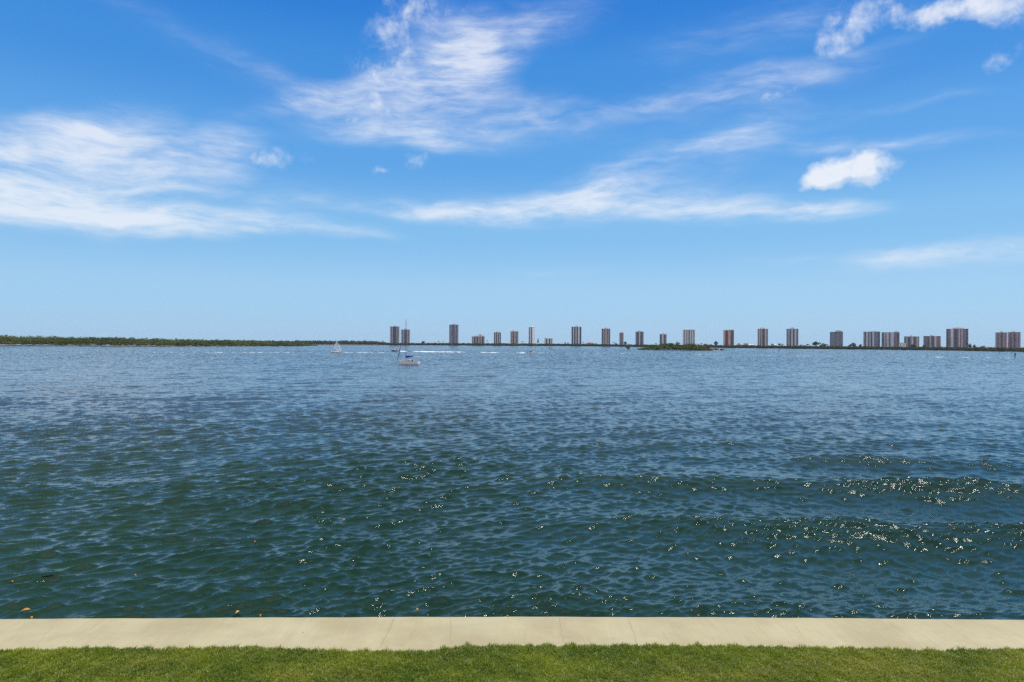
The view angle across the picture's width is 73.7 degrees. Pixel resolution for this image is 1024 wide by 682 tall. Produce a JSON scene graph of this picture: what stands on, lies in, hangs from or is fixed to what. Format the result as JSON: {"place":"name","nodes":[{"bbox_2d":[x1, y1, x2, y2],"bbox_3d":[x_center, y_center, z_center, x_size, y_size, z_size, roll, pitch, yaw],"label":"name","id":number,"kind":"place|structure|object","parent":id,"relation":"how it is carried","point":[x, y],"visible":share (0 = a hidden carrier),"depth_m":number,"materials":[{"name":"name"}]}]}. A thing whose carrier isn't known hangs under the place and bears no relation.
{"place":"outdoors","nodes":[
{"label":"outdoors","id":0,"kind":"place"},
{"bbox_2d":[0,345,280,346],"bbox_3d":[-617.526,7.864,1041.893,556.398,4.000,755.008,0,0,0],"label":"mangrove shore","id":1,"kind":"structure","parent":0,"point":[103,345],"depth_m":858.20,"materials":[{"name":"green plant"}]},
{"bbox_2d":[0,335,317,345],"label":"mangrove forest","id":2,"kind":"object","parent":1,"relation":"on","point":[32,340],"visible":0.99,"depth_m":870.34,"materials":[{"name":"green plant"}]},
{"bbox_2d":[0,344,1023,619],"bbox_3d":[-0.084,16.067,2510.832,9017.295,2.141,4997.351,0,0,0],"label":"water","id":3,"kind":"structure","parent":0,"point":[544,482],"depth_m":28.52,"materials":[{"name":"blue liquid"}]},
{"bbox_2d":[284,352,382,352],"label":"boat wake","id":4,"kind":"object","parent":3,"relation":"on","point":[351,352],"visible":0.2,"depth_m":415.61,"materials":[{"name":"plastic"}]},
{"bbox_2d":[330,342,341,352],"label":"sailing boat","id":5,"kind":"object","parent":3,"relation":"on","point":[339,349],"visible":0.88,"depth_m":395.43,"materials":[{"name":"fabric"}]},
{"bbox_2d":[397,321,419,364],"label":"anchored sailboat","id":6,"kind":"object","parent":3,"relation":"on","point":[407,362],"visible":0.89,"depth_m":184.28,"materials":[{"name":"white plastic"}]},
{"bbox_2d":[400,351,442,351],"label":"boat wake","id":7,"kind":"object","parent":3,"relation":"on","point":[421,351],"visible":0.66,"depth_m":464.20,"materials":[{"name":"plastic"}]},
{"bbox_2d":[0,640,1023,681],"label":"lawn","id":8,"kind":"structure","parent":0,"point":[185,679],"depth_m":10.51,"materials":[{"name":"plant"}]},
{"bbox_2d":[0,0,1023,346],"label":"sky","id":9,"kind":"structure","parent":0,"point":[263,170],"materials":[{"name":"blue"}]},
{"bbox_2d":[314,344,1023,351],"bbox_3d":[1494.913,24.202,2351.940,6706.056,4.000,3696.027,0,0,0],"label":"shore","id":10,"kind":"structure","parent":0,"point":[642,346],"depth_m":1744.41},
{"bbox_2d":[390,325,399,342],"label":"condo tower","id":11,"kind":"structure","parent":10,"relation":"on","point":[394,333],"depth_m":1999.24,"materials":[{"name":"paint"}]},
{"bbox_2d":[401,328,409,342],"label":"condo tower","id":12,"kind":"structure","parent":10,"relation":"on","point":[405,335],"depth_m":2001.27,"materials":[{"name":"paint"}]},
{"bbox_2d":[449,323,458,342],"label":"condo tower","id":13,"kind":"structure","parent":10,"relation":"on","point":[453,332],"depth_m":2011.97,"materials":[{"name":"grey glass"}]},
{"bbox_2d":[472,334,484,342],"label":"condo tower","id":14,"kind":"structure","parent":10,"relation":"on","point":[480,338],"depth_m":2017.46,"materials":[{"name":"beige paint"}]},
{"bbox_2d":[494,331,500,342],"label":"condo tower","id":15,"kind":"structure","parent":10,"relation":"on","point":[497,336],"depth_m":2021.67,"materials":[{"name":"beige paint"}]},
{"bbox_2d":[510,330,518,343],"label":"condo tower","id":16,"kind":"structure","parent":10,"relation":"on","point":[513,336],"depth_m":2024.89,"materials":[{"name":"beige paint"}]},
{"bbox_2d":[529,326,534,343],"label":"condo tower","id":17,"kind":"structure","parent":10,"relation":"on","point":[532,334],"depth_m":2037.69,"materials":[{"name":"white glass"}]},
{"bbox_2d":[544,337,552,343],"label":"condo tower","id":18,"kind":"structure","parent":10,"relation":"on","point":[548,340],"depth_m":2047.38,"materials":[{"name":"beige paint"}]},
{"bbox_2d":[571,325,580,343],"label":"condo tower","id":19,"kind":"structure","parent":10,"relation":"on","point":[575,334],"depth_m":1999.48,"materials":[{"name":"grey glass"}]},
{"bbox_2d":[602,328,609,343],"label":"condo tower","id":20,"kind":"structure","parent":10,"relation":"on","point":[605,335],"depth_m":1948.87,"materials":[{"name":"beige paint"}]},
{"bbox_2d":[619,332,623,344],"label":"condo tower","id":21,"kind":"structure","parent":10,"relation":"on","point":[621,337],"depth_m":1949.32,"materials":[{"name":"grey paint"}]},
{"bbox_2d":[221,340,1023,351],"bbox_3d":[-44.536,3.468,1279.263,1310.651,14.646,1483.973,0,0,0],"label":"mangrove forest","id":22,"kind":"object","parent":10,"relation":"on","point":[364,342],"visible":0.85,"depth_m":1345.15,"materials":[{"name":"green plant"}]},
{"bbox_2d":[635,330,643,344],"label":"condo tower","id":23,"kind":"structure","parent":10,"relation":"on","point":[639,337],"depth_m":1949.58,"materials":[{"name":"beige paint"}]},
{"bbox_2d":[660,333,666,344],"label":"condo tower","id":24,"kind":"structure","parent":10,"relation":"on","point":[663,338],"depth_m":1949.17,"materials":[{"name":"beige paint"}]},
{"bbox_2d":[683,329,694,344],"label":"condo tower","id":25,"kind":"structure","parent":10,"relation":"on","point":[688,336],"depth_m":1950.16,"materials":[{"name":"purple paint"}]},
{"bbox_2d":[723,329,733,344],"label":"condo tower","id":26,"kind":"structure","parent":10,"relation":"on","point":[728,337],"depth_m":1949.92,"materials":[{"name":"paint"}]},
{"bbox_2d":[758,328,767,345],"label":"condo tower","id":27,"kind":"structure","parent":10,"relation":"on","point":[762,336],"depth_m":1950.12,"materials":[{"name":"grey paint"}]},
{"bbox_2d":[786,327,797,345],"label":"condo tower","id":28,"kind":"structure","parent":10,"relation":"on","point":[792,336],"depth_m":1950.50,"materials":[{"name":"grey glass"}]},
{"bbox_2d":[830,330,842,346],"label":"condo tower","id":29,"kind":"structure","parent":10,"relation":"on","point":[836,338],"depth_m":1950.92,"materials":[{"name":"grey paint"}]},
{"bbox_2d":[863,331,879,346],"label":"condo tower","id":30,"kind":"structure","parent":10,"relation":"on","point":[871,338],"depth_m":1952.11,"materials":[{"name":"purple paint"}]},
{"bbox_2d":[881,331,899,346],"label":"condo tower","id":31,"kind":"structure","parent":10,"relation":"on","point":[890,339],"depth_m":1952.24,"materials":[{"name":"grey paint"}]},
{"bbox_2d":[904,335,918,346],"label":"condo tower","id":32,"kind":"structure","parent":10,"relation":"on","point":[910,340],"depth_m":1951.03,"materials":[{"name":"grey paint"}]},
{"bbox_2d":[923,335,940,346],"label":"condo tower","id":33,"kind":"structure","parent":10,"relation":"on","point":[931,341],"depth_m":1953.03,"materials":[{"name":"grey paint"}]},
{"bbox_2d":[946,327,967,347],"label":"condo tower","id":34,"kind":"structure","parent":10,"relation":"on","point":[957,337],"depth_m":1954.36,"materials":[{"name":"grey paint"}]},
{"bbox_2d":[995,331,1006,347],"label":"condo tower","id":35,"kind":"structure","parent":10,"relation":"on","point":[1001,339],"depth_m":1952.15,"materials":[{"name":"brown paint"}]},
{"bbox_2d":[1008,331,1020,347],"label":"condo tower","id":36,"kind":"structure","parent":10,"relation":"on","point":[1014,338],"depth_m":1952.00,"materials":[{"name":"brown paint"}]},
{"bbox_2d":[645,349,723,350],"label":"islet ground","id":37,"kind":"structure","parent":0,"point":[690,350],"depth_m":683.34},
{"label":"seabed","id":38,"kind":"structure","parent":0,"visible":0},
{"bbox_2d":[0,617,1023,652],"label":"seawall","id":39,"kind":"object","parent":38,"relation":"on","point":[393,633],"visible":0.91,"depth_m":11.84,"materials":[{"name":"concrete"}]}
]}

